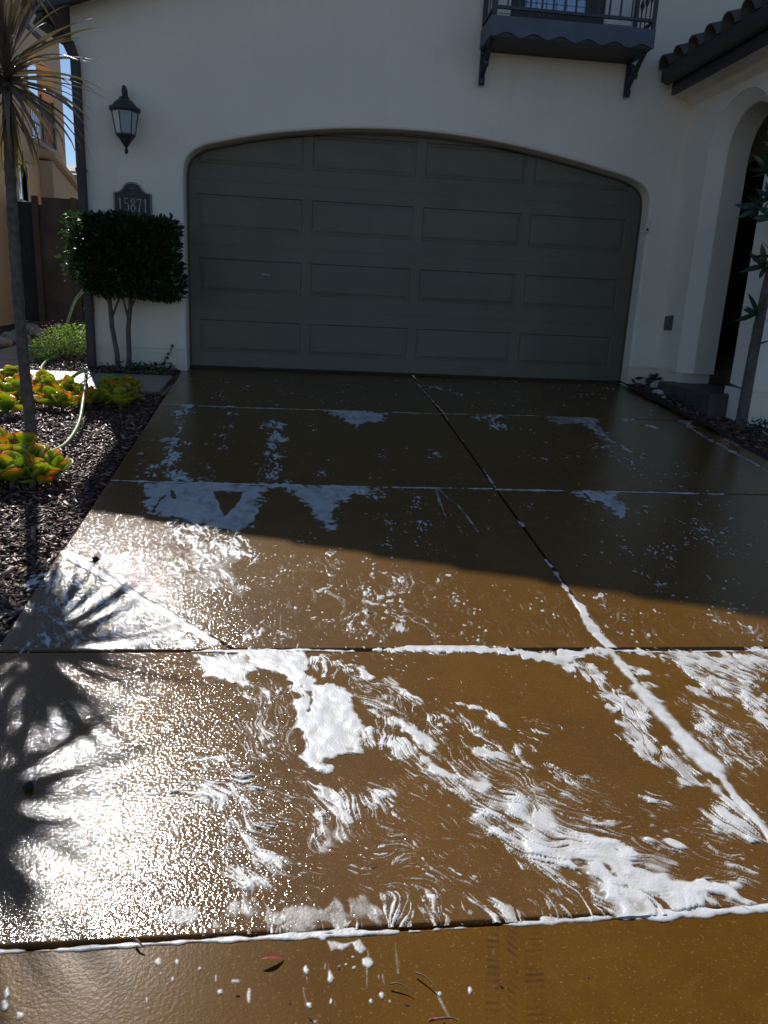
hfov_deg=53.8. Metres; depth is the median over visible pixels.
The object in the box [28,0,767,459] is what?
house
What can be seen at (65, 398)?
paddle succulent
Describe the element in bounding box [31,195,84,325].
wooden fence
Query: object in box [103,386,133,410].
paddle succulent
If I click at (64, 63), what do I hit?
sky
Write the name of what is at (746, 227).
front door
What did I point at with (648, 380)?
weeds
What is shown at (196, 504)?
soap foam
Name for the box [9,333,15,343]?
river rock
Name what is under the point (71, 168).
house
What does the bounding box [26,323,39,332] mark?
river rock
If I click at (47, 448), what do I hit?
paddle succulent
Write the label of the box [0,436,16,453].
paddle succulent
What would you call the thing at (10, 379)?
paddle succulent
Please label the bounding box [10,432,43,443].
paddle succulent
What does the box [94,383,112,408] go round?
paddle succulent
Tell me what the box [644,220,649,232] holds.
door sensor box
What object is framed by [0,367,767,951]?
driveway
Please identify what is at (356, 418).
soap foam
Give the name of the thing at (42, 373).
paddle succulent
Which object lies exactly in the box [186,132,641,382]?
garage door
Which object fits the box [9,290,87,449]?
garden hose
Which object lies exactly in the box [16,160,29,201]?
window
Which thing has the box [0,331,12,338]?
river rock
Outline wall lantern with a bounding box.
[108,85,140,153]
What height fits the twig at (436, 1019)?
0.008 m
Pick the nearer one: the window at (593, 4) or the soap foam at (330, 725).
the soap foam at (330, 725)
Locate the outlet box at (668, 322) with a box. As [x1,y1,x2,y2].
[664,315,673,330]
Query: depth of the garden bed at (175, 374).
7.93 m
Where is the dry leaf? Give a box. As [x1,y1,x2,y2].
[261,954,283,958]
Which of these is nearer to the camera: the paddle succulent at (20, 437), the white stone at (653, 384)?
the paddle succulent at (20, 437)
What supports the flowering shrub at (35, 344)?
on the garden bed at (65, 368)
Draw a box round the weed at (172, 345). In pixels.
[159,344,173,367]
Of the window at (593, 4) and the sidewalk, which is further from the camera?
the window at (593, 4)
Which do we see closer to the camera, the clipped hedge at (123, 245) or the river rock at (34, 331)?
the clipped hedge at (123, 245)
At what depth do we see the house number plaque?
7.69 m
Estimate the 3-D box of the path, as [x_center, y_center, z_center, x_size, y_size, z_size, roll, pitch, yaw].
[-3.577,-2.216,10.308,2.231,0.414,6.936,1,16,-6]
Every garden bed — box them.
[30,355,86,370]
[78,367,180,375]
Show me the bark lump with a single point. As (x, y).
(28, 786)
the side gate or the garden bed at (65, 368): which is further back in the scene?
the side gate
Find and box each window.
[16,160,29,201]
[510,0,605,23]
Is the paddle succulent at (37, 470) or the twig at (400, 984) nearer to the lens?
the twig at (400, 984)
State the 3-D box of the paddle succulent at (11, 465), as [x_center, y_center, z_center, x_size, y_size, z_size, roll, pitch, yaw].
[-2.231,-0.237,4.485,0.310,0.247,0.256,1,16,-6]
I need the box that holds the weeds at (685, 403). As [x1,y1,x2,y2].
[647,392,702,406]
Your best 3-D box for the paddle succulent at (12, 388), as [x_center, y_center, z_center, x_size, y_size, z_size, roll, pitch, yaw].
[-3.134,-1.012,6.432,0.238,0.235,0.266,15,20,38]
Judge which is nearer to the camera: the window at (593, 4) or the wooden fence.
the window at (593, 4)
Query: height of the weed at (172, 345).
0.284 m
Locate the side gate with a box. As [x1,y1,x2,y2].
[17,201,39,320]
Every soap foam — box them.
[0,480,767,649]
[0,903,767,1021]
[13,645,767,932]
[136,404,766,493]
[157,379,658,413]
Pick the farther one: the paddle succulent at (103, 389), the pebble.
the paddle succulent at (103, 389)
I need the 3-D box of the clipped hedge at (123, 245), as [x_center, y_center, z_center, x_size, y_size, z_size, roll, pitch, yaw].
[-2.610,-2.209,7.648,1.224,1.629,0.768,1,16,-6]
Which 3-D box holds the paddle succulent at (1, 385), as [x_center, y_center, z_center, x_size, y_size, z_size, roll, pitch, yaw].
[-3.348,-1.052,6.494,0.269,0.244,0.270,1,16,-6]
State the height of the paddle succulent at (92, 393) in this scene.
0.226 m
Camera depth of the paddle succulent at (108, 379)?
6.78 m
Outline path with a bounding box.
[0,325,172,394]
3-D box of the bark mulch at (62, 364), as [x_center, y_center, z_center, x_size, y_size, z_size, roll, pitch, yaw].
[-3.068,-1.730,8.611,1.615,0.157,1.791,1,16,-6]
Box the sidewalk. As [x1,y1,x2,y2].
[0,911,767,1023]
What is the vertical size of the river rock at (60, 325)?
0.158 m
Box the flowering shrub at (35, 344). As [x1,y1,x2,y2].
[28,320,86,359]
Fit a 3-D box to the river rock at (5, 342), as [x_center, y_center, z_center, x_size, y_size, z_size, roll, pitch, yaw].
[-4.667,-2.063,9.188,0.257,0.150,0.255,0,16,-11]
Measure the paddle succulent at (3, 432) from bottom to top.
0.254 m
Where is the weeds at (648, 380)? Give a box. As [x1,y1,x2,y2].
[631,372,661,383]
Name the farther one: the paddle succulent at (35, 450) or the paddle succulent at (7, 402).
the paddle succulent at (7, 402)
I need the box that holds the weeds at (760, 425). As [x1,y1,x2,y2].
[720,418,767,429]
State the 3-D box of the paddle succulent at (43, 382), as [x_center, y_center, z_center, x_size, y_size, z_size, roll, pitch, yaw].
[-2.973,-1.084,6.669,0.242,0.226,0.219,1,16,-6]
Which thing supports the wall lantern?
attached to the house at (466, 188)
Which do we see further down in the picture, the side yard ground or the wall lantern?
the side yard ground
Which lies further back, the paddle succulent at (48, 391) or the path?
the path
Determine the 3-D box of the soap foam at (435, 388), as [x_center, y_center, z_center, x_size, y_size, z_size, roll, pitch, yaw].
[0.357,-1.229,7.768,4.942,0.164,1.830,1,16,-6]
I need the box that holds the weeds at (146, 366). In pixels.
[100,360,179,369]
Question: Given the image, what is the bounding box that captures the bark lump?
[23,781,33,790]
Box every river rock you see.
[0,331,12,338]
[0,336,12,348]
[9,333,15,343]
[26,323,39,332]
[31,328,47,336]
[52,322,64,332]
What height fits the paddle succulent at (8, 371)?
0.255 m
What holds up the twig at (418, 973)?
on the sidewalk
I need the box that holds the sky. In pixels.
[27,43,75,164]
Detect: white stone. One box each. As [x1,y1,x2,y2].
[650,380,660,387]
[653,389,663,394]
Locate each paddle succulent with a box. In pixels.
[0,365,18,382]
[0,379,9,392]
[0,391,22,417]
[0,427,12,441]
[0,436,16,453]
[0,450,30,490]
[3,379,33,403]
[4,372,38,384]
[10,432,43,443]
[12,442,46,460]
[18,455,60,490]
[32,369,58,384]
[32,376,59,393]
[33,386,56,407]
[37,443,61,457]
[42,450,73,482]
[46,388,81,412]
[51,374,79,392]
[71,383,88,394]
[77,385,101,408]
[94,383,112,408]
[97,375,120,390]
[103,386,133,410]
[110,381,145,403]
[121,374,143,392]
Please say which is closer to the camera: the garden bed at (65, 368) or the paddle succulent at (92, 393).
the paddle succulent at (92, 393)
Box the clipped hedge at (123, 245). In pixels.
[54,208,189,370]
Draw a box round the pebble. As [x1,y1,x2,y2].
[92,556,98,560]
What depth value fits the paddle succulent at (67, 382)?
6.63 m
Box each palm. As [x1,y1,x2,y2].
[0,0,60,58]
[0,0,105,442]
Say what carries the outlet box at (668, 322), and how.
attached to the house at (466, 188)
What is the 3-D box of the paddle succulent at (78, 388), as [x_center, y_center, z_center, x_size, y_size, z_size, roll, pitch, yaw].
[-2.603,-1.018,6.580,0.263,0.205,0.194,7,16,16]
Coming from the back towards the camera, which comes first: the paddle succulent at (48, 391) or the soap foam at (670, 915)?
the paddle succulent at (48, 391)
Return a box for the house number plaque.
[113,182,151,214]
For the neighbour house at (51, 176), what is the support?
on the side yard ground
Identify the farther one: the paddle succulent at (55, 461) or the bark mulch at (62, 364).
the bark mulch at (62, 364)
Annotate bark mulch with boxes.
[0,391,164,643]
[29,347,177,374]
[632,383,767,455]
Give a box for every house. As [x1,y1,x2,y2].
[0,0,77,325]
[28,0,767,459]
[66,165,76,178]
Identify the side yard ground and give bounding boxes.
[0,321,84,345]
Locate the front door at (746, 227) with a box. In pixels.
[717,154,767,355]
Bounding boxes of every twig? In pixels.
[389,982,412,993]
[415,972,437,993]
[428,1017,457,1021]
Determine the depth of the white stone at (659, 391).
8.20 m

